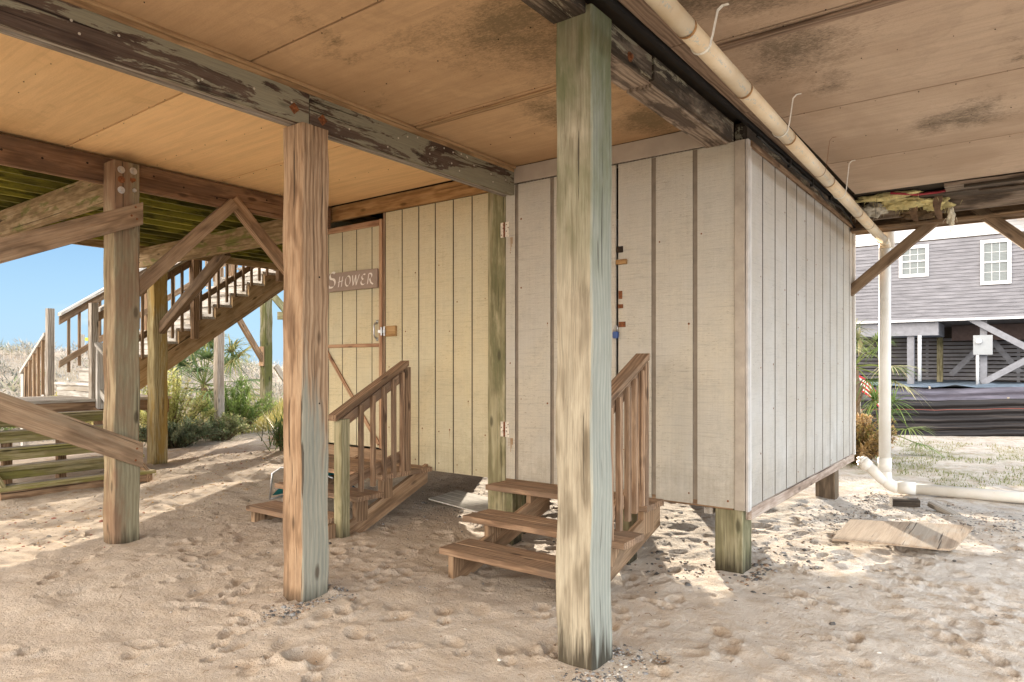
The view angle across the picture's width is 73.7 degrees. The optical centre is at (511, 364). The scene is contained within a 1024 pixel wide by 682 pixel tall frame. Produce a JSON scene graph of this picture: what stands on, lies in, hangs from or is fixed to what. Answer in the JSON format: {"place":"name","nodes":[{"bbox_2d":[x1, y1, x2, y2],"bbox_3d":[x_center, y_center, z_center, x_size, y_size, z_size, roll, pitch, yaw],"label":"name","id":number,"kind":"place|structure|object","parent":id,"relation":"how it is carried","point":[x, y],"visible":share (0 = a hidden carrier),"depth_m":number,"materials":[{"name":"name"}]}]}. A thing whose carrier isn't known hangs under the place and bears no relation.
{"place":"outdoors","nodes":[
{"label":"outdoors","id":0,"kind":"place"},
{"bbox_2d":[0,244,283,366],"label":"sky","id":1,"kind":"structure","parent":0,"point":[59,278],"materials":[{"name":"blue"}]},
{"bbox_2d":[87,394,282,441],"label":"dune grass","id":2,"kind":"structure","parent":0,"point":[259,423],"depth_m":14.69,"materials":[{"name":"plant"}]},
{"bbox_2d":[237,584,356,631],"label":"gravel","id":3,"kind":"structure","parent":0,"point":[299,605],"depth_m":3.86,"materials":[{"name":"grey gravel"}]},
{"bbox_2d":[16,533,812,677],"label":"twigs","id":4,"kind":"object","parent":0,"point":[448,613],"visible":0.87,"depth_m":3.84,"materials":[{"name":"brown wood"}]},
{"bbox_2d":[0,472,1022,681],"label":"debris","id":5,"kind":"object","parent":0,"point":[839,674],"visible":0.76,"depth_m":3.75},
{"bbox_2d":[0,351,1023,681],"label":"ground","id":6,"kind":"structure","parent":0,"point":[946,625],"depth_m":4.15,"materials":[{"name":"beige sand"}]},
{"bbox_2d":[19,332,44,445],"bbox_3d":[-7.167,0.405,10.277,0.971,1.750,0.130,0,0,37],"label":"landing railing","id":7,"kind":"object","parent":6,"relation":"on","point":[29,371],"visible":0.67,"depth_m":10.21,"materials":[{"name":"brown wood"}]},
{"bbox_2d":[0,342,155,500],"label":"wide steps","id":8,"kind":"structure","parent":6,"relation":"on","point":[60,466],"depth_m":7.69,"materials":[{"name":"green wood"}]},
{"bbox_2d":[81,334,87,346],"bbox_3d":[-15.709,-0.534,25.247,0.171,1.150,0.551,0,0,37],"label":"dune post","id":9,"kind":"object","parent":6,"relation":"on","point":[83,339],"visible":0.21,"depth_m":25.08,"materials":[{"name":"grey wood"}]},
{"bbox_2d":[0,394,171,443],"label":"stair landing","id":10,"kind":"object","parent":6,"relation":"on","point":[62,403],"visible":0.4,"depth_m":8.83,"materials":[{"name":"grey wood"}]},
{"bbox_2d":[45,259,283,398],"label":"long staircase","id":11,"kind":"structure","parent":10,"relation":"on","point":[229,301],"depth_m":10.20,"materials":[{"name":"brown wood"}]},
{"bbox_2d":[103,159,139,543],"bbox_3d":[-3.043,0.058,5.324,0.209,3.245,0.200,0,0,37],"label":"support post","id":12,"kind":"object","parent":6,"relation":"on","point":[121,366],"visible":0.91,"depth_m":5.26,"materials":[{"name":"beige wood"}]},
{"bbox_2d":[0,392,142,467],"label":"brace plank","id":13,"kind":"object","parent":12,"relation":"attached to","point":[23,414],"visible":1,"depth_m":4.91,"materials":[{"name":"brown wood"}]},
{"bbox_2d":[0,202,142,263],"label":"brace plank","id":14,"kind":"object","parent":12,"relation":"attached to","point":[35,241],"visible":1,"depth_m":4.91,"materials":[{"name":"brown wood"}]},
{"bbox_2d":[139,199,238,295],"bbox_3d":[-2.845,-0.955,5.808,0.087,1.080,1.054,0,0,40],"label":"brace timber","id":15,"kind":"object","parent":12,"relation":"attached to","point":[157,270],"visible":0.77,"depth_m":5.82,"materials":[{"name":"brown wood"}]},
{"bbox_2d":[0,444,282,551],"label":"debris","id":16,"kind":"object","parent":6,"relation":"on","point":[142,498],"visible":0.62,"depth_m":6.71,"materials":[{"name":"brown plant"}]},
{"bbox_2d":[0,339,282,443],"bbox_3d":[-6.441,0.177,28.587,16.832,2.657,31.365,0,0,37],"label":"dune scrub","id":17,"kind":"object","parent":6,"relation":"on","point":[27,347],"visible":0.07,"depth_m":20.48,"materials":[{"name":"beige plant"}]},
{"bbox_2d":[147,266,167,464],"bbox_3d":[-4.890,0.160,9.417,0.200,3.040,0.199,0,0,37],"label":"support post","id":18,"kind":"object","parent":6,"relation":"on","point":[157,403],"visible":0.84,"depth_m":9.35,"materials":[{"name":"brown wood"}]},
{"bbox_2d":[159,253,230,333],"bbox_3d":[-4.183,-0.940,8.910,1.718,1.043,0.088,0,0,37],"label":"brace timber","id":19,"kind":"object","parent":18,"relation":"attached to","point":[201,280],"visible":0.93,"depth_m":8.84,"materials":[{"name":"brown wood"}]},
{"bbox_2d":[139,364,216,432],"bbox_3d":[-6.120,0.736,12.297,1.677,1.558,1.268,0,0,-34],"label":"leafy shrub","id":20,"kind":"object","parent":6,"relation":"on","point":[175,411],"visible":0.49,"depth_m":12.37,"materials":[{"name":"green plant"}]},
{"bbox_2d":[139,414,229,447],"bbox_3d":[-5.571,1.158,11.310,1.254,0.678,1.923,0,0,37],"label":"creeping bush","id":21,"kind":"object","parent":6,"relation":"on","point":[183,436],"visible":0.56,"depth_m":11.27,"materials":[{"name":"green plant"}]},
{"bbox_2d":[142,334,282,415],"bbox_3d":[-7.445,0.146,16.695,3.823,2.962,4.072,0,0,14],"label":"fan palm","id":22,"kind":"object","parent":6,"relation":"on","point":[230,362],"visible":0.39,"depth_m":16.53,"materials":[{"name":"green plant"}]},
{"bbox_2d":[213,268,224,423],"bbox_3d":[-5.503,-0.120,12.822,0.150,3.400,0.149,0,0,37],"label":"deck post","id":23,"kind":"object","parent":6,"relation":"on","point":[218,374],"visible":0.41,"depth_m":12.77,"materials":[{"name":"grey wood"}]},
{"bbox_2d":[187,412,255,440],"bbox_3d":[-5.277,1.167,12.334,1.015,0.646,1.424,0,0,37],"label":"creeping bush","id":24,"kind":"object","parent":6,"relation":"on","point":[236,427],"visible":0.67,"depth_m":12.28,"materials":[{"name":"green plant"}]},
{"bbox_2d":[195,374,279,433],"bbox_3d":[-5.544,0.806,13.757,1.510,1.349,1.688,0,0,7],"label":"juniper shrub","id":25,"kind":"object","parent":6,"relation":"on","point":[241,407],"visible":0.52,"depth_m":13.63,"materials":[{"name":"green plant"}]},
{"bbox_2d":[259,299,272,420],"bbox_3d":[-5.714,-0.170,15.821,0.210,3.500,0.250,0,0,37],"label":"deck post","id":26,"kind":"object","parent":6,"relation":"on","point":[266,324],"visible":0.62,"depth_m":15.76,"materials":[{"name":"green wood"}]},
{"bbox_2d":[237,319,262,361],"bbox_3d":[-5.881,-0.745,15.086,0.063,1.359,1.405,0,0,12],"label":"brace timber","id":27,"kind":"object","parent":26,"relation":"attached to","point":[250,338],"visible":0.66,"depth_m":15.24,"materials":[{"name":"brown wood"}]},
{"bbox_2d":[273,364,282,381],"bbox_3d":[-5.383,0.330,16.130,0.062,0.678,0.554,0,0,37],"label":"brace timber","id":28,"kind":"object","parent":26,"relation":"attached to","point":[278,370],"visible":0.48,"depth_m":15.99,"materials":[{"name":"grey wood"}]},
{"bbox_2d":[249,406,283,450],"bbox_3d":[-3.585,1.018,10.805,1.265,0.813,1.297,0,0,37],"label":"spiky yucca","id":29,"kind":"object","parent":6,"relation":"on","point":[277,432],"visible":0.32,"depth_m":10.74,"materials":[{"name":"green plant"}]},
{"bbox_2d":[283,122,328,602],"bbox_3d":[-1.236,0.135,4.093,0.200,3.090,0.200,0,0,37],"label":"support post","id":30,"kind":"object","parent":6,"relation":"on","point":[305,361],"visible":0.91,"depth_m":4.02,"materials":[{"name":"brown wood"}]},
{"bbox_2d":[0,0,514,196],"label":"ceiling beam","id":31,"kind":"structure","parent":30,"relation":"on","point":[64,27],"depth_m":3.59,"materials":[{"name":"brown wood"}]},
{"bbox_2d":[269,466,355,499],"bbox_3d":[-1.885,1.187,6.763,1.121,0.347,0.522,0,0,37],"label":"beach chair","id":32,"kind":"object","parent":6,"relation":"on","point":[278,491],"visible":0.28,"depth_m":6.89,"materials":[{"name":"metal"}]},
{"bbox_2d":[246,361,431,538],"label":"entry steps","id":33,"kind":"structure","parent":6,"relation":"on","point":[346,469],"depth_m":5.79,"materials":[{"name":"brown wood"}]},
{"bbox_2d":[328,181,487,477],"bbox_3d":[-1.531,0.020,8.612,5.460,3.319,2.887,0,0,37],"label":"shower stall","id":34,"kind":"object","parent":6,"relation":"on","point":[422,308],"visible":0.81,"depth_m":6.35,"materials":[{"name":"beige wood"}]},
{"bbox_2d":[0,165,379,269],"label":"wooden deck","id":35,"kind":"structure","parent":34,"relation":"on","point":[30,200],"depth_m":7.26,"materials":[{"name":"green wood"}]},
{"bbox_2d":[329,268,377,291],"bbox_3d":[-1.625,-0.859,6.912,0.770,0.209,0.020,0,0,37],"label":"wall sign","id":36,"kind":"object","parent":34,"relation":"attached to","point":[356,280],"visible":0.98,"depth_m":6.88,"materials":[{"name":"brown wood"}]},
{"bbox_2d":[328,219,382,448],"bbox_3d":[-1.631,-0.303,6.934,0.903,2.245,0.070,0,0,37],"label":"door","id":37,"kind":"structure","parent":34,"relation":"in","point":[355,317],"depth_m":6.92,"materials":[{"name":"beige wood"}]},
{"bbox_2d":[428,490,487,511],"bbox_3d":[-0.361,1.306,6.483,0.389,0.072,1.244,0,0,-37],"label":"siding scrap","id":38,"kind":"object","parent":6,"relation":"on","point":[467,501],"visible":0.62,"depth_m":6.59,"materials":[{"name":"white paint"}]},
{"bbox_2d":[488,192,505,510],"bbox_3d":[-0.077,0.030,5.873,0.193,3.300,0.193,0,0,37],"label":"support post","id":39,"kind":"object","parent":6,"relation":"on","point":[496,340],"visible":0.54,"depth_m":5.79,"materials":[{"name":"green wood"}]},
{"bbox_2d":[439,353,663,581],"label":"entry steps","id":40,"kind":"structure","parent":6,"relation":"on","point":[512,521],"depth_m":4.53,"materials":[{"name":"brown wood"}]},
{"bbox_2d":[556,3,612,670],"bbox_3d":[0.335,0.035,3.172,0.200,3.290,0.199,0,0,37],"label":"support post","id":41,"kind":"object","parent":6,"relation":"on","point":[584,341],"visible":0.97,"depth_m":3.10,"materials":[{"name":"green wood"}]},
{"bbox_2d":[329,478,929,624],"bbox_3d":[0.781,1.390,6.559,5.318,0.108,4.774,0,0,37],"label":"debris","id":42,"kind":"object","parent":6,"relation":"on","point":[815,567],"visible":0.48,"depth_m":5.19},
{"bbox_2d":[501,123,855,573],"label":"storage shed","id":43,"kind":"structure","parent":6,"relation":"on","point":[733,278],"depth_m":4.98,"materials":[{"name":"grey wood"}]},
{"bbox_2d":[501,165,616,491],"bbox_3d":[0.341,-0.272,5.423,1.080,2.439,0.034,0,0,37],"label":"door","id":44,"kind":"structure","parent":43,"relation":"in","point":[529,229],"depth_m":5.55,"materials":[{"name":"beige wood"}]},
{"bbox_2d":[612,325,618,337],"bbox_3d":[0.771,-0.246,5.081,0.048,0.101,0.020,0,0,37],"label":"padlock","id":45,"kind":"object","parent":43,"relation":"hanging from","point":[615,334],"visible":1,"depth_m":5.07,"materials":[{"name":"metal"}]},
{"bbox_2d":[756,135,855,227],"bbox_3d":[2.670,-1.512,5.961,0.025,0.116,3.433,0,0,37],"label":"cable","id":46,"kind":"object","parent":43,"relation":"attached to","point":[810,181],"visible":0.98,"depth_m":5.66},
{"bbox_2d":[851,215,937,296],"bbox_3d":[3.976,-1.130,7.151,0.906,0.796,0.088,0,0,37],"label":"brace timber","id":47,"kind":"object","parent":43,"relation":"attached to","point":[900,249],"visible":0.8,"depth_m":7.12,"materials":[{"name":"brown wood"}]},
{"bbox_2d":[859,375,878,412],"bbox_3d":[6.244,0.805,11.795,0.488,1.351,0.060,0,0,37],"label":"flag","id":48,"kind":"object","parent":6,"relation":"on","point":[867,385],"visible":0.21,"depth_m":11.89,"materials":[{"name":"red fabric"}]},
{"bbox_2d":[851,410,899,464],"bbox_3d":[4.774,1.024,9.430,1.095,0.907,1.296,0,0,37],"label":"dry shrub","id":49,"kind":"object","parent":6,"relation":"on","point":[867,441],"visible":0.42,"depth_m":9.17,"materials":[{"name":"plant"}]},
{"bbox_2d":[856,319,929,416],"bbox_3d":[5.236,0.314,10.483,1.776,2.333,2.055,0,0,-31],"label":"fan palm","id":50,"kind":"object","parent":6,"relation":"on","point":[859,340],"visible":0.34,"depth_m":10.35,"materials":[{"name":"green plant"}]},
{"bbox_2d":[860,383,943,457],"bbox_3d":[5.596,0.897,10.533,1.843,1.425,1.753,0,0,-24],"label":"fan palm","id":51,"kind":"object","parent":6,"relation":"on","point":[876,398],"visible":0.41,"depth_m":10.47,"materials":[{"name":"green plant"}]},
{"bbox_2d":[832,519,972,550],"bbox_3d":[3.039,1.303,5.288,0.841,0.026,1.054,0,0,37],"label":"plywood sheet","id":52,"kind":"object","parent":6,"relation":"on","point":[943,537],"visible":1,"depth_m":5.23,"materials":[{"name":"brown wood"}]},
{"bbox_2d":[889,497,919,506],"bbox_3d":[3.816,1.335,6.634,0.240,0.071,0.120,0,0,15],"label":"wood block","id":53,"kind":"object","parent":6,"relation":"on","point":[904,502],"depth_m":6.59,"materials":[{"name":"brown wood"}]},
{"bbox_2d":[856,218,1023,384],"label":"neighbour house","id":54,"kind":"structure","parent":6,"relation":"on","point":[965,282],"depth_m":23.77,"materials":[{"name":"grey wood"}]},
{"bbox_2d":[899,244,928,277],"bbox_3d":[14.275,-3.675,24.254,0.920,1.130,0.080,0,0,37],"label":"window","id":55,"kind":"structure","parent":54,"relation":"in","point":[914,262],"depth_m":24.23,"materials":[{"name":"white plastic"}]},
{"bbox_2d":[856,327,1023,381],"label":"slat screen","id":56,"kind":"object","parent":54,"relation":"attached to","point":[955,353],"visible":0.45,"depth_m":27.60,"materials":[{"name":"grey wood"}]},
{"bbox_2d":[980,238,1010,284],"bbox_3d":[16.180,-3.445,22.836,0.850,1.510,0.080,0,0,37],"label":"window","id":57,"kind":"structure","parent":54,"relation":"in","point":[995,254],"depth_m":22.84,"materials":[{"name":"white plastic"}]},
{"bbox_2d":[857,231,1023,503],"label":"drain pipe","id":58,"kind":"object","parent":6,"relation":"on","point":[881,474],"visible":0.97,"depth_m":7.28,"materials":[{"name":"white plastic"}]},
{"bbox_2d":[859,379,1023,387],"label":"ground tarp","id":59,"kind":"object","parent":6,"relation":"on","point":[944,383],"visible":0.52,"depth_m":23.22,"materials":[{"name":"grey plastic"}]},
{"bbox_2d":[860,386,1023,400],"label":"silt fence","id":60,"kind":"object","parent":6,"relation":"on","point":[975,393],"visible":0.11,"depth_m":16.44,"materials":[{"name":"grey fabric"}]},
{"bbox_2d":[861,397,1023,436],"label":"silt fence","id":61,"kind":"object","parent":6,"relation":"on","point":[992,417],"visible":0.24,"depth_m":13.15,"materials":[{"name":"black fabric"}]},
{"bbox_2d":[927,501,960,514],"bbox_3d":[3.939,1.325,6.231,0.101,0.051,0.260,0,14,-14],"label":"wood block","id":62,"kind":"object","parent":6,"relation":"on","point":[939,507],"depth_m":6.22,"materials":[{"name":"brown wood"}]},
{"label":"deck post","id":63,"kind":"object","parent":6,"relation":"on","visible":0},
{"bbox_2d":[271,295,282,311],"bbox_3d":[-4.996,-1.120,15.312,1.063,1.198,0.062,0,0,-35],"label":"brace timber","id":64,"kind":"object","parent":63,"relation":"attached to","point":[277,301],"visible":0.2,"depth_m":15.15,"materials":[{"name":"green wood"}]},
{"bbox_2d":[277,312,282,319],"bbox_3d":[-4.778,-1.120,15.772,1.221,0.182,0.052,0,0,-18],"label":"cross board","id":65,"kind":"object","parent":63,"relation":"attached to","point":[279,315],"visible":0.12,"depth_m":15.58,"materials":[{"name":"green wood"}]},
{"bbox_2d":[0,0,1023,218],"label":"ceiling","id":66,"kind":"structure","parent":0,"point":[896,94],"depth_m":3.99,"materials":[{"name":"beige wood"}]},
{"bbox_2d":[0,133,330,228],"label":"ceiling beam","id":67,"kind":"structure","parent":66,"relation":"attached to","point":[26,154],"depth_m":5.56,"materials":[{"name":"brown wood"}]},
{"bbox_2d":[232,196,283,274],"bbox_3d":[-2.305,-1.110,6.515,0.087,0.852,0.870,0,0,37],"label":"brace timber","id":68,"kind":"object","parent":67,"relation":"attached to","point":[256,231],"visible":0.64,"depth_m":6.38,"materials":[{"name":"brown wood"}]},
{"bbox_2d":[521,0,733,147],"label":"ceiling beam","id":69,"kind":"structure","parent":66,"relation":"attached to","point":[649,81],"depth_m":3.71,"materials":[{"name":"brown wood"}]},
{"bbox_2d":[644,0,890,248],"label":"overhead pipe","id":70,"kind":"object","parent":66,"relation":"hanging from","point":[682,23],"visible":1,"depth_m":3.62,"materials":[{"name":"beige plastic"}]},
{"bbox_2d":[890,189,945,195],"bbox_3d":[3.857,-1.613,6.372,0.582,0.039,0.151,0,0,26],"label":"red tube","id":71,"kind":"object","parent":66,"relation":"attached to","point":[919,194],"visible":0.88,"depth_m":6.43,"materials":[{"name":"plastic"}]},
{"bbox_2d":[850,172,1023,234],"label":"rim beam","id":72,"kind":"structure","parent":66,"relation":"attached to","point":[1002,196],"depth_m":6.46,"materials":[{"name":"brown wood"}]},
{"bbox_2d":[855,202,888,220],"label":"insulation clump","id":73,"kind":"object","parent":72,"relation":"attached to","point":[869,209],"visible":0.8,"depth_m":6.73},
{"bbox_2d":[854,190,923,205],"bbox_3d":[3.581,-1.594,6.576,0.676,0.128,0.141,0,0,37],"label":"insulation clump","id":74,"kind":"object","parent":72,"relation":"attached to","point":[886,196],"visible":0.93,"depth_m":6.56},
{"bbox_2d":[880,196,938,214],"bbox_3d":[3.834,-1.536,6.635,0.519,0.221,0.366,0,0,27],"label":"insulation clump","id":75,"kind":"object","parent":72,"relation":"attached to","point":[905,203],"visible":0.88,"depth_m":6.58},
{"bbox_2d":[909,196,917,220],"bbox_3d":[3.894,-1.511,6.583,0.119,0.271,0.034,0,0,37],"label":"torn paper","id":76,"kind":"object","parent":72,"relation":"hanging from","point":[913,212],"visible":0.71,"depth_m":6.60,"materials":[{"name":"brown paper"}]},
{"bbox_2d":[893,207,934,223],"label":"insulation clump","id":77,"kind":"object","parent":72,"relation":"attached to","point":[922,214],"visible":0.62,"depth_m":6.68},
{"bbox_2d":[933,196,942,219],"bbox_3d":[4.042,-1.510,6.442,0.122,0.278,0.041,0,0,37],"label":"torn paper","id":78,"kind":"object","parent":72,"relation":"hanging from","point":[937,207],"visible":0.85,"depth_m":6.44,"materials":[{"name":"brown paper"}]},
{"bbox_2d":[923,197,961,211],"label":"insulation clump","id":79,"kind":"object","parent":72,"relation":"attached to","point":[945,203],"visible":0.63,"depth_m":6.52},
{"bbox_2d":[943,206,956,234],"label":"insulation clump","id":80,"kind":"object","parent":72,"relation":"hanging from","point":[950,219],"visible":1,"depth_m":6.49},
{"bbox_2d":[970,208,1023,249],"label":"brace timber","id":81,"kind":"object","parent":72,"relation":"attached to","point":[1007,230],"visible":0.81,"depth_m":6.55,"materials":[{"name":"brown wood"}]},
{"bbox_2d":[551,644,693,681],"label":"gravel","id":82,"kind":"structure","parent":0,"point":[620,678],"depth_m":3.08,"materials":[{"name":"grey gravel"}]},
{"bbox_2d":[627,550,781,590],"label":"gravel","id":83,"kind":"structure","parent":0,"point":[756,578],"depth_m":4.62,"materials":[{"name":"gravel"}]},
{"bbox_2d":[791,488,1023,563],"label":"gravel","id":84,"kind":"structure","parent":0,"point":[884,497],"depth_m":6.10,"materials":[{"name":"grey gravel"}]},
{"bbox_2d":[846,439,1023,488],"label":"ground grass","id":85,"kind":"structure","parent":0,"point":[968,459],"depth_m":9.63,"materials":[{"name":"plant"}]}
]}

